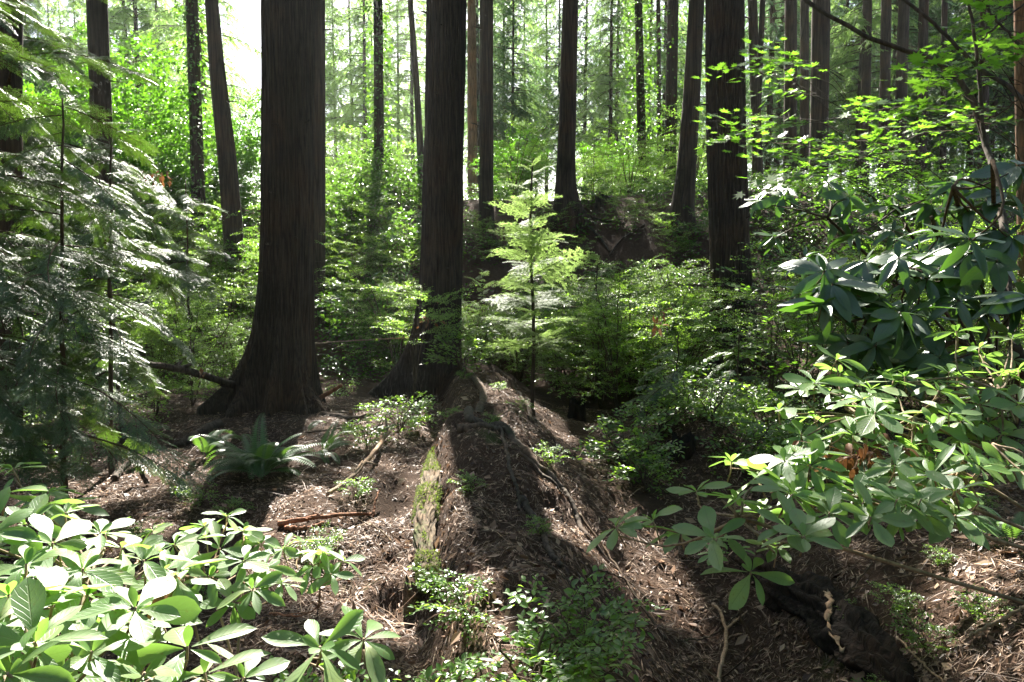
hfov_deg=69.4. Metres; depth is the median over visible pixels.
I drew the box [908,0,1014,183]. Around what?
background conifer
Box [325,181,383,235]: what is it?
glossy shrub
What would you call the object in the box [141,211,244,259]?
glossy shrub
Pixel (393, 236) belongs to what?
glossy shrub
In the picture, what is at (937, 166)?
background conifer
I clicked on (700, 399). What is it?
plant
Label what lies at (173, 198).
glossy shrub
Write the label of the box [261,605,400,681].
azalea shoot
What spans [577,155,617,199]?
huckleberry bush
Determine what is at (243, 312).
huckleberry bush
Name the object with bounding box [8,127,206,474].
young cedar
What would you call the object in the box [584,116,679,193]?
huckleberry bush
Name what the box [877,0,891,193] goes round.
conifer tree
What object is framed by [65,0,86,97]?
background conifer
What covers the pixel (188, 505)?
dead twig
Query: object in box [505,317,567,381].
huckleberry bush
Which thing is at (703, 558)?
azalea shoot
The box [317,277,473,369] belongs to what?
huckleberry bush
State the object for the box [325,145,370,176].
huckleberry bush
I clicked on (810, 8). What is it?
background conifer
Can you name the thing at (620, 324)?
huckleberry bush
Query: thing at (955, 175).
vine maple
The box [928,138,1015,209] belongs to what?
vine maple
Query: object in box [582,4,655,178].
background conifer
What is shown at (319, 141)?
slender conifer
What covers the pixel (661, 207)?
huckleberry bush
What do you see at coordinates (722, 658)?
fallen stick
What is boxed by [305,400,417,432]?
fallen stick
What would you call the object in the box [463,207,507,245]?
huckleberry bush
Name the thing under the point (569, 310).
huckleberry bush
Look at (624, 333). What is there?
huckleberry bush
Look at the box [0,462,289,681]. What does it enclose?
azalea bush
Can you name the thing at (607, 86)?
background conifer
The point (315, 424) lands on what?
sword fern
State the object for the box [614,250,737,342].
huckleberry bush
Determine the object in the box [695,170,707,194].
glossy shrub
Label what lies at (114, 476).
fallen stick
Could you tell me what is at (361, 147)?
huckleberry bush
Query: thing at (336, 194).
huckleberry bush
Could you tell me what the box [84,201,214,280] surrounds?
huckleberry bush
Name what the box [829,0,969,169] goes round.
background conifer
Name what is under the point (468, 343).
huckleberry
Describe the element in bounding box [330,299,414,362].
glossy shrub
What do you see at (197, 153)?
ivy covered tree
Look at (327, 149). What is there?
huckleberry bush
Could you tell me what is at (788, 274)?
huckleberry bush
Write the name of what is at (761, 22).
slender conifer
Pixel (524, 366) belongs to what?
huckleberry bush
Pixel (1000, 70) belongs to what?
background conifer
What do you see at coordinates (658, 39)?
slender conifer
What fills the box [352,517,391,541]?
dead twig
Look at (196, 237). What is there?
huckleberry bush
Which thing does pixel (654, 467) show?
plant
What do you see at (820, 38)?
conifer tree
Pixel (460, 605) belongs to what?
huckleberry
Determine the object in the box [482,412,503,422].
seedling
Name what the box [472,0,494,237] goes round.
conifer tree
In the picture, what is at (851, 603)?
plant
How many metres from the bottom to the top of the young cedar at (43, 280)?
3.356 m
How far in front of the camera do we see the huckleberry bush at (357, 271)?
13.11 m
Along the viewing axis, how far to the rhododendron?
3.11 m
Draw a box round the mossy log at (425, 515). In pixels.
[410,445,443,597]
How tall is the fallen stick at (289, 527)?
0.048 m
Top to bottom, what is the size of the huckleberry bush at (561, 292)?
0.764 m
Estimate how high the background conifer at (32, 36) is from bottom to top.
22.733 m
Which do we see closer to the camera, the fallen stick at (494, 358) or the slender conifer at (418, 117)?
the fallen stick at (494, 358)
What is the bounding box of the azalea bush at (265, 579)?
[137,508,304,681]
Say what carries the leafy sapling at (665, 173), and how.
on the ground at (644, 246)
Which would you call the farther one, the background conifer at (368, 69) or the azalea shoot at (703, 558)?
the background conifer at (368, 69)
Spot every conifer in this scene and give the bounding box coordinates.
[23,0,57,133]
[23,0,78,107]
[23,5,45,94]
[28,0,67,142]
[43,0,81,75]
[45,0,86,98]
[48,0,153,147]
[58,0,208,191]
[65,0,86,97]
[71,0,181,119]
[109,0,188,165]
[119,0,260,165]
[145,1,240,165]
[149,0,189,177]
[172,0,401,448]
[203,0,260,177]
[314,0,331,335]
[325,0,360,166]
[325,0,362,175]
[325,0,415,161]
[325,0,423,168]
[330,0,403,153]
[347,0,466,165]
[353,0,425,184]
[368,0,610,567]
[369,27,404,151]
[395,0,466,174]
[407,0,423,202]
[423,0,537,195]
[463,0,556,191]
[463,2,529,181]
[463,5,543,197]
[464,0,556,193]
[498,0,556,177]
[508,0,605,179]
[510,0,589,199]
[517,0,556,195]
[536,0,636,195]
[548,0,679,160]
[554,0,656,179]
[576,14,627,195]
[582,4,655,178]
[590,0,703,181]
[605,0,705,153]
[614,0,663,153]
[651,0,706,178]
[651,4,704,181]
[656,0,661,182]
[656,18,704,185]
[698,0,775,376]
[699,5,706,173]
[700,0,850,186]
[702,0,846,185]
[704,4,773,184]
[746,0,850,189]
[746,1,855,186]
[750,0,764,189]
[763,5,859,181]
[771,0,856,172]
[779,0,965,188]
[797,0,892,185]
[829,0,910,175]
[829,0,963,187]
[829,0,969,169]
[829,1,877,189]
[829,2,937,168]
[854,4,963,194]
[859,0,871,190]
[870,7,1007,172]
[892,0,1014,189]
[905,0,977,195]
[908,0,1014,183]
[909,12,1005,180]
[928,0,1015,193]
[930,7,1012,194]
[939,0,947,196]
[955,4,1014,185]
[965,101,1014,198]
[974,52,1014,163]
[977,33,1014,153]
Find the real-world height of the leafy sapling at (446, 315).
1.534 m
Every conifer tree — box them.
[81,0,118,311]
[467,0,477,199]
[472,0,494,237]
[547,0,594,233]
[748,0,764,189]
[783,0,796,186]
[799,0,808,185]
[808,0,829,185]
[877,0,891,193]
[892,0,909,196]
[915,0,928,194]
[977,0,989,187]
[1013,0,1023,348]
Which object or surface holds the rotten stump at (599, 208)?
on the ground at (644, 246)
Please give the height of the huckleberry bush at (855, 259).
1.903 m
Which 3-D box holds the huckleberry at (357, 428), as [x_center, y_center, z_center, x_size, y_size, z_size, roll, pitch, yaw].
[-1.282,0.852,6.946,0.776,0.336,0.555,-1,6,-12]
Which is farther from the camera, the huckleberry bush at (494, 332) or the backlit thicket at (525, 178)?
the backlit thicket at (525, 178)
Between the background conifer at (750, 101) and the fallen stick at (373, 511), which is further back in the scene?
the background conifer at (750, 101)
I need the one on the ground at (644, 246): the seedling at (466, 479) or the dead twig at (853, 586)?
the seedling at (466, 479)
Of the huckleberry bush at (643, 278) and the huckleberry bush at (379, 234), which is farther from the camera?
the huckleberry bush at (379, 234)
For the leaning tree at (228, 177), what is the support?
on the ground at (644, 246)
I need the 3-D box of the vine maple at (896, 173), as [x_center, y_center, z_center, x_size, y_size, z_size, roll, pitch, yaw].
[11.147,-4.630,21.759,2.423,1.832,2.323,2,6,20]
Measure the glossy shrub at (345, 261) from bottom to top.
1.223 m
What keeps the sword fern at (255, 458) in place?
on the ground at (644, 246)
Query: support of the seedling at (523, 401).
on the ground at (644, 246)
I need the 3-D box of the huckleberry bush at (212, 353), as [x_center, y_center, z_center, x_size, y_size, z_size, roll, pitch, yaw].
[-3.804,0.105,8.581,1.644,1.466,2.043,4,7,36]
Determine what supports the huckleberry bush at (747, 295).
on the ground at (644, 246)
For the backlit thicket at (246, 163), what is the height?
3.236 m
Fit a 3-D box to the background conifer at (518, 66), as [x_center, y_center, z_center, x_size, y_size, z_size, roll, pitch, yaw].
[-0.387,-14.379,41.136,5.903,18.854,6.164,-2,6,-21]
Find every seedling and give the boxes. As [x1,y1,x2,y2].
[437,405,463,420]
[446,469,487,496]
[456,369,473,378]
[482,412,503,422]
[490,381,506,390]
[505,396,535,411]
[521,515,554,536]
[530,440,570,466]
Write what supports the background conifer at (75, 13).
on the ground at (644, 246)
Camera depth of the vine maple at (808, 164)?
20.36 m
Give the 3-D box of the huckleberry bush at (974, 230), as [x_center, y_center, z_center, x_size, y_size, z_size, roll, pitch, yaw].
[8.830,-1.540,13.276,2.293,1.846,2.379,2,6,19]
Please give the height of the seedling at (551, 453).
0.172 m
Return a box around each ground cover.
[0,372,366,473]
[23,166,1017,388]
[615,339,1023,492]
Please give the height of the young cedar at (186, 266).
2.902 m
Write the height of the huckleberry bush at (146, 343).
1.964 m
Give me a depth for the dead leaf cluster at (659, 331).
7.97 m
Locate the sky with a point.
(250, 68)
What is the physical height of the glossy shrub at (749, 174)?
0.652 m
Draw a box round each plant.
[111,516,172,542]
[169,481,222,508]
[179,566,228,610]
[188,429,242,456]
[211,493,257,522]
[286,534,327,562]
[306,520,347,552]
[333,477,375,497]
[571,400,688,483]
[603,431,687,498]
[620,388,712,435]
[636,354,723,410]
[647,371,755,425]
[648,383,740,414]
[695,405,816,473]
[697,382,778,426]
[713,380,814,434]
[724,389,834,438]
[727,417,848,470]
[740,416,855,471]
[834,597,866,618]
[851,673,889,681]
[866,580,925,615]
[886,609,959,658]
[920,543,959,565]
[946,585,1014,625]
[978,493,999,510]
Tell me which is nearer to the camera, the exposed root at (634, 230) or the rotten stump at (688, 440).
the rotten stump at (688, 440)
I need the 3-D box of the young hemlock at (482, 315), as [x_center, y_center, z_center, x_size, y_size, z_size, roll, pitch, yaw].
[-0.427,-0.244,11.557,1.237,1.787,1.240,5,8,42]
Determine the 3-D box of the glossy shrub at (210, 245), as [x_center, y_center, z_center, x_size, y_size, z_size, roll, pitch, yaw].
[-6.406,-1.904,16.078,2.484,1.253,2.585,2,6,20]
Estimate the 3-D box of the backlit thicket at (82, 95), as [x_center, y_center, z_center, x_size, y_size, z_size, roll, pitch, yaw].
[-11.256,-5.767,19.447,4.551,4.769,4.419,1,6,12]
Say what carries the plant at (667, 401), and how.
on the ground at (644, 246)
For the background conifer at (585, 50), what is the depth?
42.10 m
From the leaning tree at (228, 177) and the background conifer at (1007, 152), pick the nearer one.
the leaning tree at (228, 177)
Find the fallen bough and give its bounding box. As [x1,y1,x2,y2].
[77,351,235,387]
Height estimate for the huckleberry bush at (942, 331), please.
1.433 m
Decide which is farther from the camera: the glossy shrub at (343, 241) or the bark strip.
the glossy shrub at (343, 241)
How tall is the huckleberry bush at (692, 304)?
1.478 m
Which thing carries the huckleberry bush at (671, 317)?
on the ground at (644, 246)
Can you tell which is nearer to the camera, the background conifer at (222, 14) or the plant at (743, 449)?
the plant at (743, 449)
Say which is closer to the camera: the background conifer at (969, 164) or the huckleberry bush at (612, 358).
the huckleberry bush at (612, 358)
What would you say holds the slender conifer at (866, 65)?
on the ground at (644, 246)
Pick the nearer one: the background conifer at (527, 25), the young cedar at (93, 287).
the young cedar at (93, 287)
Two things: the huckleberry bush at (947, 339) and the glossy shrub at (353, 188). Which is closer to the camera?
the huckleberry bush at (947, 339)
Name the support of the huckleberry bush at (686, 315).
on the ground at (644, 246)
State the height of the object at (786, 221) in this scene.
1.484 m
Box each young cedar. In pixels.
[0,0,205,486]
[0,98,214,508]
[0,362,101,478]
[1,165,186,444]
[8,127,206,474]
[22,0,184,423]
[134,180,239,394]
[624,335,682,423]
[701,334,763,425]
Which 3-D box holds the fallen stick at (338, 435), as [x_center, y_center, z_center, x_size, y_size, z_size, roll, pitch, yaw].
[-1.590,0.896,7.343,0.113,0.113,1.121,5,8,40]
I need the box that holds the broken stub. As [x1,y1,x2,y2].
[319,383,342,399]
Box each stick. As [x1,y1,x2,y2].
[110,456,138,481]
[134,456,149,483]
[269,590,321,617]
[277,510,372,526]
[284,521,323,530]
[302,417,389,444]
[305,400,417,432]
[315,337,408,343]
[326,417,391,495]
[372,489,379,516]
[474,355,551,362]
[579,513,666,639]
[600,569,648,602]
[703,603,747,681]
[896,636,943,681]
[968,605,1023,636]
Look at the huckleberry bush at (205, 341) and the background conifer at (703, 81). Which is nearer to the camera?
the huckleberry bush at (205, 341)
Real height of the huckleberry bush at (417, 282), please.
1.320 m
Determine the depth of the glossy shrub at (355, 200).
16.14 m
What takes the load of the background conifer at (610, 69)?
on the ground at (644, 246)
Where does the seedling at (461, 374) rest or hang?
on the ground at (644, 246)
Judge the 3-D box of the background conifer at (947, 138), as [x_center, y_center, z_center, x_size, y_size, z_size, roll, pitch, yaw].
[24.141,-16.488,40.191,6.933,21.849,6.956,0,6,-2]
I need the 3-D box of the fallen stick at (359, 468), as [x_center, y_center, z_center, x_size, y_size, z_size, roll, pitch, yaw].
[-1.196,0.937,6.293,0.197,0.282,1.661,1,6,6]
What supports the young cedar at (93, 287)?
on the ground at (644, 246)
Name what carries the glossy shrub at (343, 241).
on the ground at (644, 246)
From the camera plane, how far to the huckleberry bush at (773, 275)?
9.94 m
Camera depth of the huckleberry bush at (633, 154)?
21.35 m
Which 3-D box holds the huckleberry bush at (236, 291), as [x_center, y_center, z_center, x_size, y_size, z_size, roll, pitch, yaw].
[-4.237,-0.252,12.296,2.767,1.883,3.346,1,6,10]
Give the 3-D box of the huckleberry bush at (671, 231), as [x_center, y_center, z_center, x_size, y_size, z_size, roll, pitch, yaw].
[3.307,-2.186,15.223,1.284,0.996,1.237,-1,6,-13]
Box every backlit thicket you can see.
[23,21,186,190]
[23,77,145,274]
[25,30,214,245]
[165,86,260,209]
[469,121,553,199]
[576,134,653,196]
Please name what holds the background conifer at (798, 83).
on the ground at (644, 246)
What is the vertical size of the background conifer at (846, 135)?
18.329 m
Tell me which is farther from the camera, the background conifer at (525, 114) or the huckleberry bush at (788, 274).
the background conifer at (525, 114)
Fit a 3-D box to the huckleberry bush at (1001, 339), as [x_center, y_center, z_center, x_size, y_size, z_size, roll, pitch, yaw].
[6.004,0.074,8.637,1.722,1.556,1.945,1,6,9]
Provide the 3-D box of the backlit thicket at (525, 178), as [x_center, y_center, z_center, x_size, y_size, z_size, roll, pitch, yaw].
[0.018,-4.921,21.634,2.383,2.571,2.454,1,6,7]
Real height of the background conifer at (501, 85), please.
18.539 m
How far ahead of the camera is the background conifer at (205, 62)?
44.31 m
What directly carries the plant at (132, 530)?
on the ground at (644, 246)
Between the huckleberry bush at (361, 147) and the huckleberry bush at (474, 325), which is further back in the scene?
the huckleberry bush at (361, 147)
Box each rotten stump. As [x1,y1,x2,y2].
[403,575,424,615]
[567,391,585,422]
[591,192,613,214]
[669,431,695,463]
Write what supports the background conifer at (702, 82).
on the ground at (644, 246)
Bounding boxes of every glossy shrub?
[22,245,143,313]
[22,287,144,347]
[23,223,134,285]
[49,277,192,342]
[69,278,162,338]
[75,220,164,273]
[115,191,170,243]
[116,188,211,236]
[128,286,219,337]
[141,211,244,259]
[146,165,220,222]
[160,224,259,277]
[172,189,221,233]
[181,210,259,267]
[184,238,258,303]
[213,270,257,318]
[239,182,259,224]
[315,267,418,356]
[325,148,403,187]
[325,168,374,210]
[325,172,402,226]
[325,178,397,240]
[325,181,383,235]
[325,187,409,235]
[325,208,420,284]
[325,215,367,275]
[325,219,371,264]
[325,243,412,302]
[326,173,370,205]
[326,198,474,271]
[327,161,399,212]
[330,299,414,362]
[333,140,469,203]
[333,146,422,201]
[340,155,422,210]
[341,159,404,203]
[351,206,421,258]
[577,171,618,208]
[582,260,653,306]
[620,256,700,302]
[625,174,670,205]
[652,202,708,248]
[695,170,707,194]
[704,167,756,182]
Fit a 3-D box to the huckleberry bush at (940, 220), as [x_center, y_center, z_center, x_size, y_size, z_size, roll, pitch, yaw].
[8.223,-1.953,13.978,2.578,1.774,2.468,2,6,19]
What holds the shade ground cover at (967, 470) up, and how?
on the ground at (644, 246)
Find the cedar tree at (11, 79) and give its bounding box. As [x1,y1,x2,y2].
[0,0,23,454]
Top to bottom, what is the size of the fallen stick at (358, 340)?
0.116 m
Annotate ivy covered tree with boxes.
[169,0,220,251]
[359,0,404,195]
[600,0,664,193]
[636,0,688,190]
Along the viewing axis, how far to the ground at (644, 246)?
5.35 m
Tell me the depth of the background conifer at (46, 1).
46.93 m
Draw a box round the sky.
[27,0,1012,202]
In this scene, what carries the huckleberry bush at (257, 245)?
on the ground at (644, 246)
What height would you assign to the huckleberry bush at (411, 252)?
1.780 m
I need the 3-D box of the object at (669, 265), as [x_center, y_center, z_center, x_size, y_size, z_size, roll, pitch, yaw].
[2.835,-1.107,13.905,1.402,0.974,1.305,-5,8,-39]
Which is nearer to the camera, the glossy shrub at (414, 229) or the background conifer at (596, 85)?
the glossy shrub at (414, 229)
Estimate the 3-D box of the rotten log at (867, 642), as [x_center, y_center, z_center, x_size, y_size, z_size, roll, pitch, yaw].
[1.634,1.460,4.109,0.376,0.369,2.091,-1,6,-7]
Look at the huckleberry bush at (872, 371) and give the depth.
8.91 m
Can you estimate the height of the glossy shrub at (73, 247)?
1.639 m
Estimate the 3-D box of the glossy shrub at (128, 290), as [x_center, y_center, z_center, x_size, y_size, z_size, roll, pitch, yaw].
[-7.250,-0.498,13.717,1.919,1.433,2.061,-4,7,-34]
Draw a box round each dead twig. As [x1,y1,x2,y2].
[165,495,207,510]
[244,474,310,490]
[306,461,349,485]
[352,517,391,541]
[426,527,450,605]
[536,559,575,589]
[679,598,750,641]
[805,564,871,648]
[850,569,928,591]
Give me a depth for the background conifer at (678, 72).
51.48 m
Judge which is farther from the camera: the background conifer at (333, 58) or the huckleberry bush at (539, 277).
the background conifer at (333, 58)
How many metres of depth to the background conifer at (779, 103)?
32.89 m
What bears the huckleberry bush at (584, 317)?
on the ground at (644, 246)
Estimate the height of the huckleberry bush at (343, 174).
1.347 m
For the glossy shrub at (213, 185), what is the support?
on the ground at (644, 246)
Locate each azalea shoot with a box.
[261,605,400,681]
[264,533,365,608]
[698,533,754,567]
[701,538,794,677]
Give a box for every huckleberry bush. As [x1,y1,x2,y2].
[22,251,139,373]
[23,215,131,277]
[23,218,120,281]
[23,280,214,384]
[35,249,158,335]
[36,295,157,367]
[51,267,223,381]
[64,195,174,267]
[69,267,247,374]
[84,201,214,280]
[93,283,227,359]
[94,314,218,415]
[99,285,252,405]
[115,199,259,291]
[115,291,235,364]
[117,208,208,282]
[125,283,256,387]
[126,239,255,309]
[134,269,325,367]
[143,212,222,270]
[145,282,256,362]
[154,240,258,301]
[174,298,251,378]
[184,224,259,296]
[190,236,259,282]
[198,243,258,324]
[256,132,339,183]
[315,232,408,323]
[315,256,418,342]
[316,278,416,348]
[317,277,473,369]
[325,140,370,186]
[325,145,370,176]
[325,145,372,182]
[325,164,381,200]
[325,181,395,250]
[325,219,385,284]
[325,242,361,290]
[325,250,414,316]
[326,125,417,171]
[332,194,402,239]
[347,203,478,283]
[353,214,411,264]
[360,271,418,335]
[372,276,466,322]
[394,138,464,179]
[447,299,531,360]
[457,280,536,362]
[461,300,581,381]
[462,298,547,368]
[462,301,544,370]
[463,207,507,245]
[464,221,517,258]
[465,319,567,376]
[492,284,589,360]
[493,196,537,225]
[495,296,621,390]
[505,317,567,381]
[508,272,547,305]
[512,198,551,226]
[515,301,603,389]
[516,308,590,368]
[519,280,677,401]
[521,286,624,362]
[522,281,701,407]
[530,270,680,410]
[534,279,685,376]
[536,278,594,314]
[536,318,648,392]
[543,201,578,234]
[548,156,617,194]
[549,284,705,399]
[554,285,698,370]
[557,133,631,197]
[557,294,642,353]
[558,281,646,337]
[560,259,717,339]
[562,235,603,259]
[562,290,759,400]
[566,265,637,304]
[568,288,672,387]
[573,295,727,402]
[575,128,663,198]
[576,259,643,297]
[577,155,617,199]
[578,295,719,383]
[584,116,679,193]
[584,155,637,195]
[590,260,755,342]
[597,183,655,226]
[597,304,764,407]
[598,294,781,396]
[602,279,736,371]
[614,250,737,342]
[623,198,668,232]
[624,265,711,345]
[639,266,686,305]
[644,107,765,185]
[644,211,705,258]
[646,144,707,190]
[649,101,776,186]
[652,143,751,185]
[655,265,763,350]
[679,275,938,411]
[731,236,990,385]
[737,237,1022,386]
[748,280,932,410]
[753,260,874,324]
[763,256,989,391]
[795,258,991,345]
[799,287,1003,413]
[807,239,979,316]
[833,310,998,409]
[854,225,1016,316]
[860,281,1019,359]
[881,191,1013,254]
[900,309,1009,404]
[906,220,1023,321]
[909,309,998,374]
[929,205,1016,285]
[932,289,1023,389]
[954,313,1023,395]
[961,284,1023,366]
[964,271,1023,346]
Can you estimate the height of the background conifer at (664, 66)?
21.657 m
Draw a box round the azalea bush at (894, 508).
[586,321,1023,603]
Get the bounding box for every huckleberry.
[256,634,372,681]
[337,411,411,449]
[353,391,437,434]
[385,652,488,681]
[405,562,494,646]
[419,318,503,373]
[451,563,653,681]
[510,576,666,678]
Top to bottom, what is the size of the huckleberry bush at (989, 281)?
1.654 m
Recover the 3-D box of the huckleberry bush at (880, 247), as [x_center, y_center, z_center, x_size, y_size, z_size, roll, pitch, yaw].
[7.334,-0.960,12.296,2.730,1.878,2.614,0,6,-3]
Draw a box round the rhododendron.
[738,154,1023,407]
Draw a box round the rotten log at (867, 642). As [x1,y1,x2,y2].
[717,532,916,681]
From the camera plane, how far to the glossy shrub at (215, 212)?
17.49 m
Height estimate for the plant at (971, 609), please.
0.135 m
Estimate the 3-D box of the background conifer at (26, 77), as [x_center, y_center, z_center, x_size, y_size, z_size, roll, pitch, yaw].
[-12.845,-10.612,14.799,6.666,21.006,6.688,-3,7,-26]
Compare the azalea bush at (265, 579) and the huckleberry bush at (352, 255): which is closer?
the azalea bush at (265, 579)
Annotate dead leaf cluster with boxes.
[141,171,171,187]
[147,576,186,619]
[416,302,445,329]
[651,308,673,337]
[792,433,926,487]
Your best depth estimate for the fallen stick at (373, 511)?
5.43 m
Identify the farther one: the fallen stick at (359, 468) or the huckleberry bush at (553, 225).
the huckleberry bush at (553, 225)
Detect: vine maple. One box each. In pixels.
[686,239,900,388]
[691,0,1023,430]
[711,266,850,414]
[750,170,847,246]
[782,157,844,186]
[811,154,874,203]
[813,109,924,190]
[851,151,932,196]
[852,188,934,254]
[865,136,952,194]
[907,163,970,197]
[922,163,987,198]
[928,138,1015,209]
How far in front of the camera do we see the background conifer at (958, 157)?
39.84 m
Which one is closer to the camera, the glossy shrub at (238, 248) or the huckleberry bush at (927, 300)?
the huckleberry bush at (927, 300)
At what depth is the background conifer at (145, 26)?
35.08 m
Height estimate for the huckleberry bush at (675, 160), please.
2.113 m
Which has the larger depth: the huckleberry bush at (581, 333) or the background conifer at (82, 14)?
the background conifer at (82, 14)
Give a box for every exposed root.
[587,212,626,221]
[587,225,609,251]
[609,224,644,255]
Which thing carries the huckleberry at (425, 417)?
on the ground at (644, 246)
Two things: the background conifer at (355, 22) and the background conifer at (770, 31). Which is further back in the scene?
the background conifer at (355, 22)
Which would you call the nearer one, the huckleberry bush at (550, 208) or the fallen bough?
the fallen bough
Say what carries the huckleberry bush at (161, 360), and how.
on the ground at (644, 246)
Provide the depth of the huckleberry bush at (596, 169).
19.57 m
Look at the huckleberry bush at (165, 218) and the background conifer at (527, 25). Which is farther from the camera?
the background conifer at (527, 25)
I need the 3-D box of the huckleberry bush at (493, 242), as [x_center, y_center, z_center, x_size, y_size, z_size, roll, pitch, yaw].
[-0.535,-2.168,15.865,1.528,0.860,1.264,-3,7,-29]
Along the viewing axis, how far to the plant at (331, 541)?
4.76 m
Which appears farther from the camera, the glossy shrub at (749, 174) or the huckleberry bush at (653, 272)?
the glossy shrub at (749, 174)
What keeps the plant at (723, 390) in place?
on the ground at (644, 246)
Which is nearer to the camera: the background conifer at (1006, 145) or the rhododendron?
the rhododendron
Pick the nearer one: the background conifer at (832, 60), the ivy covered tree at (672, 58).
the ivy covered tree at (672, 58)
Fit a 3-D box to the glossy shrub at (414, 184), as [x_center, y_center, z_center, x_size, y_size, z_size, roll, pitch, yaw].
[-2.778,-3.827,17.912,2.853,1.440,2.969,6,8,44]
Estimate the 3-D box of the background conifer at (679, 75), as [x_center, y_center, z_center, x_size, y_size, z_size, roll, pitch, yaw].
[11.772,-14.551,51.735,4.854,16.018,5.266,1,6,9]
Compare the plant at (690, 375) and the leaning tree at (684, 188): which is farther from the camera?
the leaning tree at (684, 188)
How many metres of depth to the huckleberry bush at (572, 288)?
11.29 m
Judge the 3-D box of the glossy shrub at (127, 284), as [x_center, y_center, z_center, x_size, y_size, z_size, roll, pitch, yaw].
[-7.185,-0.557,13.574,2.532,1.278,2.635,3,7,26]
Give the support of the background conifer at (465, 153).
on the ground at (644, 246)
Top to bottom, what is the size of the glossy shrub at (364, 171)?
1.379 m
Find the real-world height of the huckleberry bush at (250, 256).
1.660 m
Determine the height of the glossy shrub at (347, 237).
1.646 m
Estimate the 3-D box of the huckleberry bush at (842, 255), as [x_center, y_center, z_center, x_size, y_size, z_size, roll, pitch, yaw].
[4.699,-0.394,10.166,2.984,2.030,3.607,-1,6,-13]
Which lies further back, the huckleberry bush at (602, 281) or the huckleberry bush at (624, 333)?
the huckleberry bush at (602, 281)
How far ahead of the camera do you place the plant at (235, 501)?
5.36 m
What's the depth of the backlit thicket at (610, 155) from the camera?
23.42 m
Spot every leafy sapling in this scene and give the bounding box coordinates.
[359,282,477,402]
[466,111,576,198]
[614,137,700,192]
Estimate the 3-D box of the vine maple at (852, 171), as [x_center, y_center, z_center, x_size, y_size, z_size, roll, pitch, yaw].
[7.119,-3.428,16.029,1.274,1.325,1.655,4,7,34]
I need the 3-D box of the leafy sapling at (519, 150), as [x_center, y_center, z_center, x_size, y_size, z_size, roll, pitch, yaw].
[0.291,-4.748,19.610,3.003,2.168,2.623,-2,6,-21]
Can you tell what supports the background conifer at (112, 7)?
on the ground at (644, 246)
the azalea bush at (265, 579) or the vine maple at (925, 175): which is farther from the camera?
the vine maple at (925, 175)
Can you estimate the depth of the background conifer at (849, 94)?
36.37 m
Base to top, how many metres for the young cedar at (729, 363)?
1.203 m
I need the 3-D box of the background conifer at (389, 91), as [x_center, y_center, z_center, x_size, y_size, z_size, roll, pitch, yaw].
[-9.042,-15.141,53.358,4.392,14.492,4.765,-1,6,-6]
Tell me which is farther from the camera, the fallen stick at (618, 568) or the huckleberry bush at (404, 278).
the huckleberry bush at (404, 278)
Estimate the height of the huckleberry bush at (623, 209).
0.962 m
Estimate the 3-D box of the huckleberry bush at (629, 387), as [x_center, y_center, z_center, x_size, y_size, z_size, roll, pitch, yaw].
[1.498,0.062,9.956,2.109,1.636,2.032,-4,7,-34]
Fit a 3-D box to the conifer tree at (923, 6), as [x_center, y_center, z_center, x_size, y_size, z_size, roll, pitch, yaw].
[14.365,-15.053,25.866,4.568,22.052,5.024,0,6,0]
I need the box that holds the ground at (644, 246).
[0,186,1023,681]
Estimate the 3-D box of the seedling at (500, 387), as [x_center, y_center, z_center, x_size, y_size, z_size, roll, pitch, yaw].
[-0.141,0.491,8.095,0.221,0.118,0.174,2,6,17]
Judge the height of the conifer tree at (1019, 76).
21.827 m
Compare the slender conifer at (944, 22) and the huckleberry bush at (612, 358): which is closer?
the huckleberry bush at (612, 358)
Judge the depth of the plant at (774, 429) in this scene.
5.97 m
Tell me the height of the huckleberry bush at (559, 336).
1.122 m
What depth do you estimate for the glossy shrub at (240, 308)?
14.18 m
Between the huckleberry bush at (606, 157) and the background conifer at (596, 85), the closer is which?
the huckleberry bush at (606, 157)
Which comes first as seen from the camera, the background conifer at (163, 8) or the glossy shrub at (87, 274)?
the glossy shrub at (87, 274)
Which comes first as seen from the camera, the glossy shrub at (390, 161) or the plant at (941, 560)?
the plant at (941, 560)
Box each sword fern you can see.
[197,414,329,479]
[308,420,323,430]
[318,419,361,462]
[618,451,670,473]
[945,504,1023,542]
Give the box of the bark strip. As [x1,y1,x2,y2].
[823,589,844,652]
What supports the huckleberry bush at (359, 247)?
on the ground at (644, 246)
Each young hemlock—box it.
[460,154,623,408]
[461,268,520,361]
[553,255,631,389]
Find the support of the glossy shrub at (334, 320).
on the ground at (644, 246)
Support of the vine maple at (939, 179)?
on the ground at (644, 246)
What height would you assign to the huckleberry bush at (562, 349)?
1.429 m
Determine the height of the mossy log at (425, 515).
0.292 m
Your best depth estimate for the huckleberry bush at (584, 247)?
15.28 m
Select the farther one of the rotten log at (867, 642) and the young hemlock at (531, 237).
the young hemlock at (531, 237)
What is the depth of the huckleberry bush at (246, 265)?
14.11 m
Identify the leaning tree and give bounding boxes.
[201,0,251,311]
[665,0,704,245]
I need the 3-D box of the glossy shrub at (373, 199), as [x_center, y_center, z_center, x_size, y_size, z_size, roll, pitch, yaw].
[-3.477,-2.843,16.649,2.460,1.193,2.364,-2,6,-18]
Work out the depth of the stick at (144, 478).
6.01 m
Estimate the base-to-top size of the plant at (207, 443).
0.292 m

